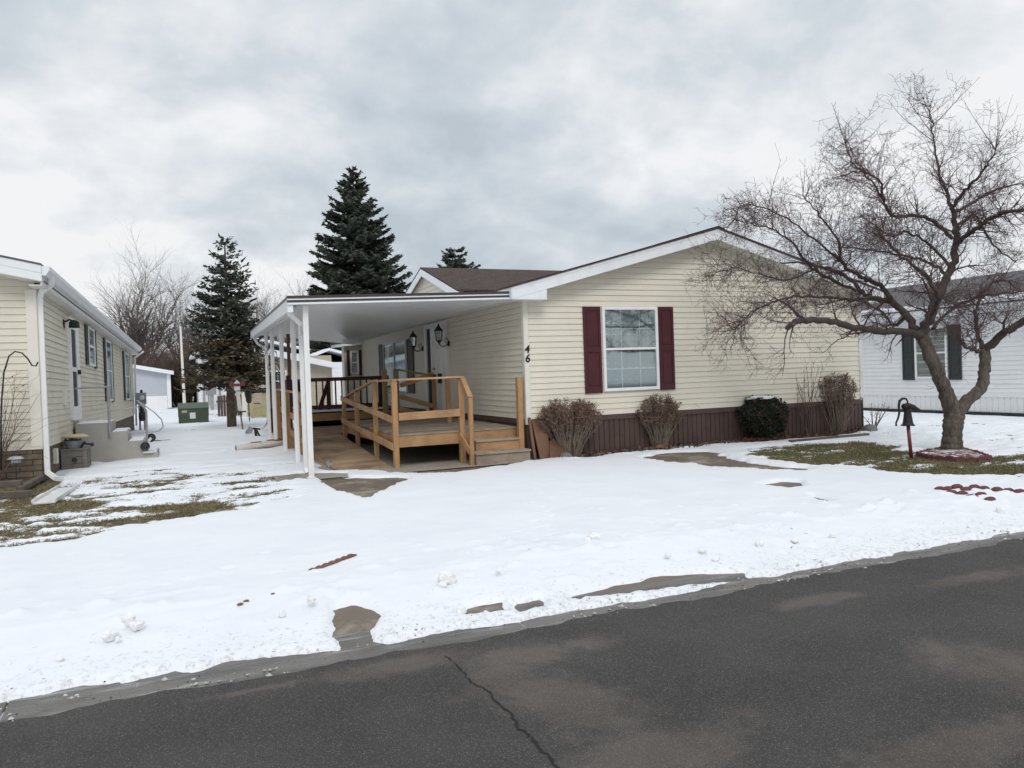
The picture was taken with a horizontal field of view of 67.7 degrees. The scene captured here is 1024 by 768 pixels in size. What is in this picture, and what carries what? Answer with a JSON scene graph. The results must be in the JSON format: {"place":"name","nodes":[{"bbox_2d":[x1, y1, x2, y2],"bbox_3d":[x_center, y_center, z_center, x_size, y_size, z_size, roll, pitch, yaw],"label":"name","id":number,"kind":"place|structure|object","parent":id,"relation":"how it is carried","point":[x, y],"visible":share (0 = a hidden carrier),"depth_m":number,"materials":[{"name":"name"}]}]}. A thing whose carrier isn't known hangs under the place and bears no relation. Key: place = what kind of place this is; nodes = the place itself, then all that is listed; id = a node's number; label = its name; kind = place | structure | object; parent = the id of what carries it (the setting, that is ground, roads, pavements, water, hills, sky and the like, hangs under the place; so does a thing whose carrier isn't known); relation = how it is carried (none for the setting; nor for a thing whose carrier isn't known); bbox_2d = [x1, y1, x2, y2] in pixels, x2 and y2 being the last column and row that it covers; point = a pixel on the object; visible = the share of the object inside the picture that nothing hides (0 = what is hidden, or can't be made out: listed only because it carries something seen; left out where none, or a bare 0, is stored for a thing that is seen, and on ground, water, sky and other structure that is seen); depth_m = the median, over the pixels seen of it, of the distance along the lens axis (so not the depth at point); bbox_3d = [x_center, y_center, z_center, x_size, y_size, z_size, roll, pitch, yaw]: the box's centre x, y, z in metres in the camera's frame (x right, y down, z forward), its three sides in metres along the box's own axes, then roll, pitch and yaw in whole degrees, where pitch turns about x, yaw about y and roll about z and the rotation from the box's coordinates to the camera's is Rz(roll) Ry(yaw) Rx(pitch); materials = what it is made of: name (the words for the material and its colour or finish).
{"place":"outdoors","nodes":[
{"label":"outdoors","id":0,"kind":"place"},
{"bbox_2d":[0,468,303,546],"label":"grass","id":1,"kind":"structure","parent":0,"point":[184,511],"depth_m":9.99,"materials":[{"name":"dormant grass"},{"name":"snow"}]},
{"bbox_2d":[16,474,47,490],"bbox_3d":[-7.937,1.624,12.653,0.110,0.088,1.774,-2,1,-21],"label":"landscape timber","id":2,"kind":"object","parent":1,"relation":"on","point":[30,483],"visible":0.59,"depth_m":12.41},
{"bbox_2d":[0,480,22,487],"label":"landscape timber","id":3,"kind":"object","parent":2,"relation":"on","point":[9,483],"visible":1,"depth_m":11.83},
{"bbox_2d":[189,338,310,409],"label":"house","id":4,"kind":"structure","parent":0,"point":[202,396],"depth_m":46.57,"materials":[{"name":"white plastic"}]},
{"bbox_2d":[286,465,703,635],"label":"driveway","id":5,"kind":"structure","parent":0,"point":[350,619],"depth_m":5.96,"materials":[{"name":"concrete"}]},
{"bbox_2d":[0,538,1023,767],"bbox_3d":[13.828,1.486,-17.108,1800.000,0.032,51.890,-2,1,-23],"label":"road","id":6,"kind":"structure","parent":0,"point":[913,663],"depth_m":4.03,"materials":[{"name":"asphalt"}]},
{"bbox_2d":[444,655,559,767],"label":"road crack","id":7,"kind":"object","parent":6,"relation":"on","point":[536,743],"visible":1,"depth_m":3.73,"materials":[{"name":"black"}]},
{"bbox_2d":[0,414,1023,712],"bbox_3d":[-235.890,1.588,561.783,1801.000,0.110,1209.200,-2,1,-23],"label":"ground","id":8,"kind":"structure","parent":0,"point":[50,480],"depth_m":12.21,"materials":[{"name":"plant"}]},
{"bbox_2d":[7,456,23,479],"bbox_3d":[-7.920,1.430,12.206,0.240,0.560,0.240,-2,1,-23],"label":"solar light","id":9,"kind":"object","parent":8,"relation":"on","point":[15,458],"visible":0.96,"depth_m":12.16,"materials":[{"name":"white plastic"}]},
{"bbox_2d":[0,490,31,498],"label":"landscape timber","id":10,"kind":"object","parent":8,"relation":"on","point":[15,494],"visible":0.98,"depth_m":11.29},
{"bbox_2d":[0,351,38,469],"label":"shepherd hook","id":11,"kind":"object","parent":8,"relation":"on","point":[24,355],"visible":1,"depth_m":12.31,"materials":[{"name":"black metal"}]},
{"bbox_2d":[0,365,48,477],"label":"twiggy shrub","id":12,"kind":"object","parent":8,"relation":"on","point":[6,443],"visible":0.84,"depth_m":12.80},
{"bbox_2d":[0,255,143,482],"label":"mobile home","id":13,"kind":"object","parent":8,"relation":"on","point":[67,336],"visible":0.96,"depth_m":14.12,"materials":[{"name":"beige plastic"}]},
{"bbox_2d":[71,328,80,417],"bbox_3d":[-9.337,-0.303,16.346,0.100,2.061,0.840,-2,1,-21],"label":"storm door","id":14,"kind":"structure","parent":13,"relation":"in","point":[76,372],"depth_m":16.48,"materials":[{"name":"white paint"}]},
{"bbox_2d":[88,326,95,366],"bbox_3d":[-10.262,-0.910,18.625,0.060,0.961,0.920,-2,1,-21],"label":"window","id":15,"kind":"structure","parent":13,"relation":"in","point":[91,332],"depth_m":18.76,"materials":[{"name":"glass"}]},
{"bbox_2d":[106,339,113,400],"bbox_3d":[-11.317,-0.378,21.451,0.060,1.726,1.050,-2,1,-21],"label":"window","id":16,"kind":"structure","parent":13,"relation":"in","point":[108,350],"depth_m":21.68,"materials":[{"name":"white paint"}]},
{"bbox_2d":[124,352,130,399],"bbox_3d":[-12.862,-0.261,25.517,0.060,1.600,1.150,-2,1,-21],"label":"window","id":17,"kind":"structure","parent":13,"relation":"in","point":[127,371],"depth_m":25.73,"materials":[{"name":"white paint"}]},
{"bbox_2d":[60,445,91,469],"bbox_3d":[-8.608,1.474,15.117,0.480,0.435,0.727,-2,1,-23],"label":"storage box","id":18,"kind":"object","parent":8,"relation":"on","point":[77,458],"visible":0.91,"depth_m":14.83,"materials":[{"name":"grey wood"}]},
{"bbox_2d":[63,438,81,448],"bbox_3d":[-8.605,1.155,14.980,0.349,0.205,0.349,-2,1,-23],"label":"bucket","id":19,"kind":"object","parent":18,"relation":"on","point":[71,443],"visible":0.98,"depth_m":14.87,"materials":[{"name":"black plastic"}]},
{"bbox_2d":[61,434,88,438],"bbox_3d":[-8.563,1.030,14.979,0.479,0.103,0.255,-2,1,-23],"label":"sack","id":20,"kind":"object","parent":19,"relation":"on","point":[77,436],"visible":1,"depth_m":14.91,"materials":[{"name":"beige fabric"}]},
{"bbox_2d":[80,441,93,447],"bbox_3d":[-8.310,1.179,14.931,0.290,0.142,0.079,-2,1,-2],"label":"hose nozzle","id":21,"kind":"object","parent":18,"relation":"on","point":[85,443],"visible":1,"depth_m":14.91,"materials":[{"name":"black plastic"}]},
{"bbox_2d":[78,217,215,361],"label":"bare tree","id":22,"kind":"object","parent":8,"relation":"on","point":[134,328],"visible":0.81,"depth_m":57.88,"materials":[{"name":"plant"}]},
{"bbox_2d":[133,364,173,409],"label":"house","id":23,"kind":"structure","parent":8,"relation":"on","point":[154,384],"depth_m":49.69,"materials":[{"name":"white"}]},
{"bbox_2d":[132,339,177,367],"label":"shrub","id":24,"kind":"object","parent":8,"relation":"on","point":[139,362],"visible":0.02,"depth_m":55.22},
{"bbox_2d":[133,327,209,406],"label":"shrub","id":25,"kind":"object","parent":8,"relation":"on","point":[173,363],"visible":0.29,"depth_m":53.88,"materials":[{"name":"plant"}]},
{"bbox_2d":[121,268,238,402],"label":"bare tree","id":26,"kind":"object","parent":8,"relation":"on","point":[182,323],"visible":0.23,"depth_m":61.98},
{"bbox_2d":[216,394,241,415],"bbox_3d":[-13.208,1.027,35.803,1.200,1.040,0.080,-2,1,-23],"label":"fence","id":27,"kind":"object","parent":8,"relation":"on","point":[221,401],"visible":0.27,"depth_m":35.65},
{"bbox_2d":[244,392,251,420],"bbox_3d":[-10.454,0.868,30.317,0.274,1.330,0.150,-2,1,-23],"label":"hose coil","id":28,"kind":"object","parent":8,"relation":"on","point":[248,396],"visible":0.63,"depth_m":30.29,"materials":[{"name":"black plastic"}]},
{"bbox_2d":[223,263,318,343],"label":"bare tree","id":29,"kind":"object","parent":8,"relation":"on","point":[257,310],"visible":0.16,"depth_m":83.00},
{"bbox_2d":[269,334,292,437],"bbox_3d":[-6.852,0.098,22.438,0.130,2.850,4.820,-2,1,-23],"label":"privacy screen","id":30,"kind":"object","parent":8,"relation":"on","point":[287,383],"visible":0.33,"depth_m":20.25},
{"bbox_2d":[285,375,405,427],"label":"deck","id":31,"kind":"structure","parent":8,"relation":"on","point":[328,414],"depth_m":20.79,"materials":[{"name":"brown wood"}]},
{"bbox_2d":[285,165,412,361],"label":"spruce tree","id":32,"kind":"object","parent":8,"relation":"on","point":[357,266],"visible":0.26,"depth_m":49.64,"materials":[{"name":"plant"}]},
{"bbox_2d":[250,291,539,481],"bbox_3d":[-4.171,-0.164,19.201,4.900,3.283,13.830,-2,1,-23],"label":"carport","id":33,"kind":"object","parent":8,"relation":"on","point":[352,319],"depth_m":14.68,"materials":[{"name":"metal"}]},
{"bbox_2d":[259,402,266,429],"bbox_3d":[-8.085,1.039,24.863,0.362,0.942,0.143,-2,1,-23],"label":"garden hose","id":34,"kind":"object","parent":33,"relation":"hanging from","point":[264,405],"visible":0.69,"depth_m":24.82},
{"bbox_2d":[276,369,530,469],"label":"wooden deck","id":35,"kind":"structure","parent":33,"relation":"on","point":[492,443],"depth_m":14.28,"materials":[{"name":"brown wood"}]},
{"bbox_2d":[528,417,549,459],"bbox_3d":[0.518,1.003,14.057,0.385,0.787,0.265,-2,1,-23],"label":"leaning board","id":36,"kind":"object","parent":33,"relation":"on","point":[542,440],"visible":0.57,"depth_m":14.04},
{"bbox_2d":[437,246,480,268],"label":"spruce tree","id":37,"kind":"object","parent":8,"relation":"on","point":[454,262],"visible":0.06,"depth_m":61.68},
{"bbox_2d":[0,403,1023,702],"bbox_3d":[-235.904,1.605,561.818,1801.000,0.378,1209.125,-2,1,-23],"label":"snow","id":38,"kind":"structure","parent":8,"relation":"on","point":[188,581],"depth_m":7.28,"materials":[{"name":"snow"}]},
{"bbox_2d":[31,484,78,504],"bbox_3d":[-6.780,1.633,11.378,0.310,0.070,1.602,-2,1,-20],"label":"splash block","id":39,"kind":"object","parent":38,"relation":"on","point":[48,497],"depth_m":11.14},
{"bbox_2d":[101,628,119,641],"bbox_3d":[-2.555,1.592,4.844,0.079,0.078,0.101,-2,1,26],"label":"snow chunk","id":40,"kind":"object","parent":38,"relation":"on","point":[111,634],"visible":1,"depth_m":4.83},
{"bbox_2d":[75,386,163,461],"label":"concrete steps","id":41,"kind":"structure","parent":38,"relation":"on","point":[110,440],"depth_m":16.33,"materials":[{"name":"concrete"}]},
{"bbox_2d":[140,433,155,452],"bbox_3d":[-7.907,1.288,16.605,0.309,0.415,0.210,-2,1,-23],"label":"hose reel","id":42,"kind":"object","parent":41,"relation":"on","point":[144,446],"visible":1,"depth_m":16.54,"materials":[{"name":"grey plastic"}]},
{"bbox_2d":[121,613,135,625],"bbox_3d":[-2.520,1.544,5.024,0.094,0.082,0.075,-2,1,0],"label":"snow chunk","id":43,"kind":"object","parent":38,"relation":"on","point":[127,618],"visible":0.81,"depth_m":5.00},
{"bbox_2d":[128,619,144,630],"bbox_3d":[-2.440,1.570,4.979,0.081,0.069,0.098,-1,1,34],"label":"snow chunk","id":44,"kind":"object","parent":38,"relation":"on","point":[135,625],"visible":1,"depth_m":4.95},
{"bbox_2d":[135,390,146,429],"bbox_3d":[-13.187,0.937,27.191,0.340,1.470,0.240,-2,1,-23],"label":"meter pedestal","id":45,"kind":"object","parent":38,"relation":"on","point":[141,396],"visible":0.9,"depth_m":27.17,"materials":[{"name":"grey"}]},
{"bbox_2d":[139,406,144,420],"bbox_3d":[-13.126,1.046,27.153,0.268,0.550,0.113,-2,1,-23],"label":"hose coil","id":46,"kind":"object","parent":45,"relation":"hanging from","point":[141,415],"visible":0.84,"depth_m":27.11,"materials":[{"name":"black plastic"}]},
{"bbox_2d":[179,326,185,402],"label":"pole","id":47,"kind":"object","parent":38,"relation":"on","point":[182,372],"visible":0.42,"depth_m":41.89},
{"bbox_2d":[178,402,208,423],"bbox_3d":[-12.972,1.188,31.108,1.160,0.840,0.960,-2,1,-23],"label":"transformer box","id":48,"kind":"object","parent":38,"relation":"on","point":[195,412],"visible":0.84,"depth_m":30.75,"materials":[{"name":"green"}]},
{"bbox_2d":[205,349,216,409],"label":"meter pedestal","id":49,"kind":"object","parent":38,"relation":"on","point":[212,392],"visible":0.43,"depth_m":44.30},
{"bbox_2d":[171,233,279,426],"bbox_3d":[-10.028,-1.822,27.050,3.777,6.971,3.642,-2,1,22],"label":"spruce tree","id":50,"kind":"object","parent":38,"relation":"on","point":[227,358],"visible":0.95,"depth_m":26.57,"materials":[{"name":"plant"}]},
{"bbox_2d":[229,380,245,428],"bbox_3d":[-9.033,0.714,25.186,0.490,1.694,0.200,-2,1,-23],"label":"birdhouse","id":51,"kind":"object","parent":38,"relation":"on","point":[237,384],"visible":0.95,"depth_m":25.15,"materials":[{"name":"grey"}]},
{"bbox_2d":[245,426,253,433],"bbox_3d":[-8.056,1.431,23.448,0.271,0.292,0.100,-2,1,-23],"label":"garden ornament","id":52,"kind":"object","parent":38,"relation":"on","point":[250,429],"visible":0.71,"depth_m":23.40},
{"bbox_2d":[253,427,260,435],"bbox_3d":[-7.446,1.409,22.291,0.210,0.294,0.070,-2,1,-23],"label":"garden ornament","id":53,"kind":"object","parent":38,"relation":"on","point":[256,432],"visible":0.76,"depth_m":22.25,"materials":[{"name":"black metal"}]},
{"bbox_2d":[250,391,266,417],"bbox_3d":[-11.012,0.900,33.163,0.860,1.220,0.460,-2,1,-23],"label":"utility box","id":54,"kind":"object","parent":38,"relation":"on","point":[258,410],"visible":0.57,"depth_m":33.01,"materials":[{"name":"beige plastic"}]},
{"bbox_2d":[235,438,282,449],"bbox_3d":[-5.956,1.455,18.430,0.520,0.176,1.855,-2,1,28],"label":"log","id":55,"kind":"object","parent":38,"relation":"on","point":[269,443],"visible":0.71,"depth_m":18.08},
{"bbox_2d":[278,610,285,617],"bbox_3d":[-1.576,1.575,5.236,0.052,0.054,0.050,-1,1,31],"label":"snow chunk","id":56,"kind":"object","parent":38,"relation":"on","point":[282,614],"visible":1,"depth_m":5.22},
{"bbox_2d":[235,348,341,416],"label":"house","id":57,"kind":"structure","parent":38,"relation":"on","point":[321,366],"depth_m":35.97,"materials":[{"name":"beige"}]},
{"bbox_2d":[270,370,286,381],"bbox_3d":[-10.861,-0.129,35.434,0.800,1.000,0.060,-2,1,-23],"label":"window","id":58,"kind":"structure","parent":57,"relation":"in","point":[277,379],"depth_m":35.45,"materials":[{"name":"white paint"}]},
{"bbox_2d":[307,595,315,603],"bbox_3d":[-1.413,1.516,5.376,0.066,0.053,0.071,-2,1,-23],"label":"snow chunk","id":59,"kind":"object","parent":38,"relation":"on","point":[311,599],"visible":1,"depth_m":5.35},
{"bbox_2d":[310,348,342,404],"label":"house","id":60,"kind":"structure","parent":38,"relation":"on","point":[336,372],"depth_m":45.45,"materials":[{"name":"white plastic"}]},
{"bbox_2d":[308,554,356,570],"bbox_3d":[-1.524,1.542,6.524,0.060,0.062,0.585,-2,1,25],"label":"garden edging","id":61,"kind":"object","parent":38,"relation":"on","point":[335,561],"visible":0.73,"depth_m":6.51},
{"bbox_2d":[438,581,446,587],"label":"snow chunk","id":62,"kind":"object","parent":38,"relation":"on","point":[442,584],"visible":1,"depth_m":5.74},
{"bbox_2d":[438,570,457,584],"bbox_3d":[-0.491,1.486,5.854,0.155,0.115,0.092,-2,1,-12],"label":"snow chunk","id":63,"kind":"object","parent":38,"relation":"on","point":[448,577],"visible":0.73,"depth_m":5.83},
{"bbox_2d":[455,605,466,613],"bbox_3d":[-0.356,1.598,5.400,0.079,0.072,0.063,-3,1,-38],"label":"snow chunk","id":64,"kind":"object","parent":38,"relation":"on","point":[461,609],"visible":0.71,"depth_m":5.38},
{"bbox_2d":[5,478,1018,673],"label":"snow crumbs","id":65,"kind":"object","parent":38,"relation":"on","point":[168,645],"visible":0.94,"depth_m":5.97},
{"bbox_2d":[549,436,568,457],"bbox_3d":[0.830,1.181,14.100,0.488,0.400,0.278,-2,1,-30],"label":"leaning board","id":66,"kind":"object","parent":38,"relation":"on","point":[556,449],"visible":0.64,"depth_m":14.08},
{"bbox_2d":[560,452,571,456],"bbox_3d":[0.993,1.314,14.033,0.248,0.124,0.213,-2,1,-23],"label":"stone","id":67,"kind":"object","parent":38,"relation":"on","point":[565,454],"visible":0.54,"depth_m":13.96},
{"bbox_2d":[587,532,600,538],"bbox_3d":[0.757,1.413,7.042,0.129,0.104,0.107,-2,1,-23],"label":"snow chunk","id":68,"kind":"object","parent":38,"relation":"on","point":[592,535],"visible":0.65,"depth_m":7.01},
{"bbox_2d":[635,393,682,446],"bbox_3d":[2.917,0.737,15.221,1.134,1.159,0.948,-2,1,-23],"label":"bush","id":69,"kind":"object","parent":38,"relation":"on","point":[666,418],"visible":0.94,"depth_m":15.03,"materials":[{"name":"plant"}]},
{"bbox_2d":[698,548,706,553],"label":"snow chunk","id":70,"kind":"object","parent":38,"relation":"on","point":[702,550],"visible":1,"depth_m":6.58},
{"bbox_2d":[755,540,763,546],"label":"snow chunk","id":71,"kind":"object","parent":38,"relation":"on","point":[759,543],"visible":1,"depth_m":6.82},
{"bbox_2d":[790,537,798,542],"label":"snow chunk","id":72,"kind":"object","parent":38,"relation":"on","point":[794,539],"visible":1,"depth_m":6.91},
{"bbox_2d":[788,433,869,442],"bbox_3d":[6.511,1.114,15.638,2.153,0.080,0.100,-2,1,-24],"label":"landscape timber","id":73,"kind":"object","parent":38,"relation":"on","point":[828,437],"visible":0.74,"depth_m":15.58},
{"bbox_2d":[738,424,1023,476],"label":"grass","id":74,"kind":"structure","parent":38,"relation":"on","point":[871,448],"depth_m":12.38,"materials":[{"name":"plant"}]},
{"bbox_2d":[895,397,919,458],"bbox_3d":[6.394,0.715,12.334,0.559,1.009,0.210,-2,1,-23],"label":"hand pump","id":75,"kind":"object","parent":74,"relation":"on","point":[907,407],"visible":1,"depth_m":12.29,"materials":[{"name":"black metal"}]},
{"bbox_2d":[934,455,943,460],"bbox_3d":[6.754,1.200,12.061,0.051,0.145,0.169,-2,1,-23],"label":"edging block","id":76,"kind":"object","parent":38,"relation":"on","point":[939,457],"depth_m":12.05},
{"bbox_2d":[942,486,952,489],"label":"edging block","id":77,"kind":"object","parent":38,"relation":"on","point":[947,488],"depth_m":8.95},
{"bbox_2d":[944,456,954,461],"bbox_3d":[6.822,1.189,11.905,0.051,0.145,0.164,-2,1,-23],"label":"edging block","id":78,"kind":"object","parent":38,"relation":"on","point":[949,458],"depth_m":11.88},
{"bbox_2d":[922,448,984,457],"bbox_3d":[7.196,1.121,12.628,0.926,0.025,1.733,-2,1,17],"label":"tree bed","id":79,"kind":"object","parent":38,"relation":"on","point":[965,453],"visible":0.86,"depth_m":12.45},
{"bbox_2d":[682,71,1023,449],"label":"bare tree","id":80,"kind":"object","parent":79,"relation":"on","point":[955,410],"visible":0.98,"depth_m":12.94,"materials":[{"name":"brown plant"}]},
{"bbox_2d":[951,484,962,488],"bbox_3d":[5.241,1.203,8.998,0.176,0.054,0.104,-2,1,-23],"label":"edging block","id":81,"kind":"object","parent":38,"relation":"on","point":[954,486],"depth_m":8.96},
{"bbox_2d":[955,491,968,494],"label":"edging block","id":82,"kind":"object","parent":38,"relation":"on","point":[962,492],"depth_m":8.69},
{"bbox_2d":[960,487,971,490],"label":"edging block","id":83,"kind":"object","parent":38,"relation":"on","point":[965,488],"depth_m":8.87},
{"bbox_2d":[977,456,986,461],"bbox_3d":[7.219,1.185,11.751,0.149,0.145,0.050,-2,1,-8],"label":"edging block","id":84,"kind":"object","parent":38,"relation":"on","point":[981,458],"depth_m":11.73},
{"bbox_2d":[984,496,995,500],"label":"edging block","id":85,"kind":"object","parent":38,"relation":"on","point":[989,498],"depth_m":8.44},
{"bbox_2d":[990,487,1003,491],"bbox_3d":[5.612,1.215,8.841,0.171,0.054,0.110,-2,1,-23],"label":"edging block","id":86,"kind":"object","parent":38,"relation":"on","point":[995,489],"depth_m":8.80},
{"bbox_2d":[996,507,1004,513],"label":"snow chunk","id":87,"kind":"object","parent":38,"relation":"on","point":[999,509],"visible":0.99,"depth_m":7.96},
{"bbox_2d":[1013,489,1023,492],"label":"edging block","id":88,"kind":"object","parent":38,"relation":"on","point":[1018,490],"depth_m":8.79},
{"bbox_2d":[0,532,1023,721],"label":"gutter","id":89,"kind":"object","parent":8,"relation":"on","point":[29,707],"visible":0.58,"depth_m":4.91,"materials":[{"name":"concrete"}]},
{"bbox_2d":[0,529,1015,720],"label":"slush","id":90,"kind":"object","parent":89,"relation":"on","point":[196,683],"visible":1,"depth_m":5.35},
{"bbox_2d":[11,520,1020,730],"bbox_3d":[2.103,1.511,6.240,14.994,0.111,1.066,-2,1,-23],"label":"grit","id":91,"kind":"object","parent":89,"relation":"on","point":[560,604],"visible":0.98,"depth_m":5.50,"materials":[{"name":"grey"}]},
{"bbox_2d":[534,397,603,456],"bbox_3d":[1.062,0.816,14.296,1.396,1.158,1.239,-2,1,-23],"label":"bush","id":92,"kind":"object","parent":8,"relation":"on","point":[574,440],"visible":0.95,"depth_m":14.09,"materials":[{"name":"plant"}]},
{"bbox_2d":[331,226,883,458],"bbox_3d":[0.986,-0.902,22.232,9.780,4.556,15.060,-2,1,-23],"label":"mobile home","id":93,"kind":"object","parent":8,"relation":"on","point":[615,338],"visible":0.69,"depth_m":15.62,"materials":[{"name":"beige plastic"}]},
{"bbox_2d":[350,351,358,373],"bbox_3d":[-5.515,-0.751,26.742,0.300,0.830,0.060,-2,1,-23],"label":"window","id":94,"kind":"structure","parent":93,"relation":"in","point":[354,357],"depth_m":26.75,"materials":[{"name":"glass"}]},
{"bbox_2d":[382,339,407,392],"bbox_3d":[-3.473,-0.502,22.647,0.060,1.510,2.600,-2,1,-23],"label":"picture window","id":95,"kind":"structure","parent":93,"relation":"in","point":[394,353],"depth_m":22.48,"materials":[{"name":"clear glass"}]},
{"bbox_2d":[432,326,445,409],"bbox_3d":[-1.775,-0.308,18.739,0.060,2.180,0.960,-2,1,-23],"label":"door","id":96,"kind":"structure","parent":93,"relation":"in","point":[438,351],"depth_m":18.76,"materials":[{"name":"white paint"}]},
{"bbox_2d":[601,307,659,391],"bbox_3d":[2.331,-0.695,14.991,1.270,1.640,0.060,-2,1,-23],"label":"window","id":97,"kind":"structure","parent":93,"relation":"in","point":[646,339],"depth_m":15.00,"materials":[{"name":"glass"}]},
{"bbox_2d":[546,428,870,457],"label":"leaf litter","id":98,"kind":"object","parent":8,"relation":"on","point":[696,444],"visible":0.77,"depth_m":15.34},
{"bbox_2d":[644,449,827,500],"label":"footpath","id":99,"kind":"structure","parent":8,"relation":"on","point":[711,459],"depth_m":13.02,"materials":[{"name":"concrete"}]},
{"bbox_2d":[655,444,665,449],"bbox_3d":[2.900,1.234,15.015,0.249,0.124,0.212,-2,1,-23],"label":"stone","id":100,"kind":"object","parent":99,"relation":"on","point":[659,446],"visible":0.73,"depth_m":14.93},
{"bbox_2d":[735,395,792,441],"bbox_3d":[5.263,0.704,16.044,1.265,0.996,1.158,-2,1,-23],"label":"evergreen bush","id":101,"kind":"object","parent":8,"relation":"on","point":[762,418],"visible":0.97,"depth_m":15.77,"materials":[{"name":"green plant"}]},
{"bbox_2d":[796,352,835,434],"bbox_3d":[6.452,0.241,16.489,0.803,1.872,1.121,-2,1,-10],"label":"twiggy shrub","id":102,"kind":"object","parent":8,"relation":"on","point":[808,424],"visible":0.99,"depth_m":16.56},
{"bbox_2d":[815,372,862,434],"bbox_3d":[7.232,0.429,17.071,1.151,1.424,1.015,-2,1,17],"label":"bush","id":103,"kind":"object","parent":8,"relation":"on","point":[837,422],"visible":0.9,"depth_m":16.91,"materials":[{"name":"plant"}]},
{"bbox_2d":[861,424,877,430],"bbox_3d":[8.104,1.012,17.279,0.411,0.212,0.345,-2,1,-23],"label":"stone","id":104,"kind":"object","parent":8,"relation":"on","point":[870,427],"visible":0.6,"depth_m":17.15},
{"bbox_2d":[864,403,889,426],"bbox_3d":[8.422,0.602,17.665,0.798,0.989,0.887,-2,1,-23],"label":"twiggy shrub","id":105,"kind":"object","parent":8,"relation":"on","point":[876,423],"visible":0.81,"depth_m":17.79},
{"bbox_2d":[861,270,1023,416],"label":"mobile home","id":106,"kind":"object","parent":8,"relation":"on","point":[905,373],"visible":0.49,"depth_m":22.55,"materials":[{"name":"white plastic"}]},
{"bbox_2d":[914,326,947,378],"bbox_3d":[12.360,-0.920,22.551,0.060,1.520,1.060,-2,1,-23],"label":"window","id":107,"kind":"structure","parent":106,"relation":"in","point":[922,371],"depth_m":22.49,"materials":[{"name":"glass"}]},
{"bbox_2d":[955,456,965,462],"bbox_3d":[6.927,1.192,11.805,0.147,0.145,0.050,-2,1,16],"label":"edging block","id":108,"kind":"object","parent":8,"relation":"on","point":[960,458],"depth_m":11.79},
{"bbox_2d":[966,457,976,462],"bbox_3d":[7.072,1.191,11.762,0.146,0.145,0.050,-2,1,16],"label":"edging block","id":109,"kind":"object","parent":8,"relation":"on","point":[971,459],"depth_m":11.74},
{"bbox_2d":[0,0,1023,359],"label":"sky","id":110,"kind":"structure","parent":0,"point":[558,135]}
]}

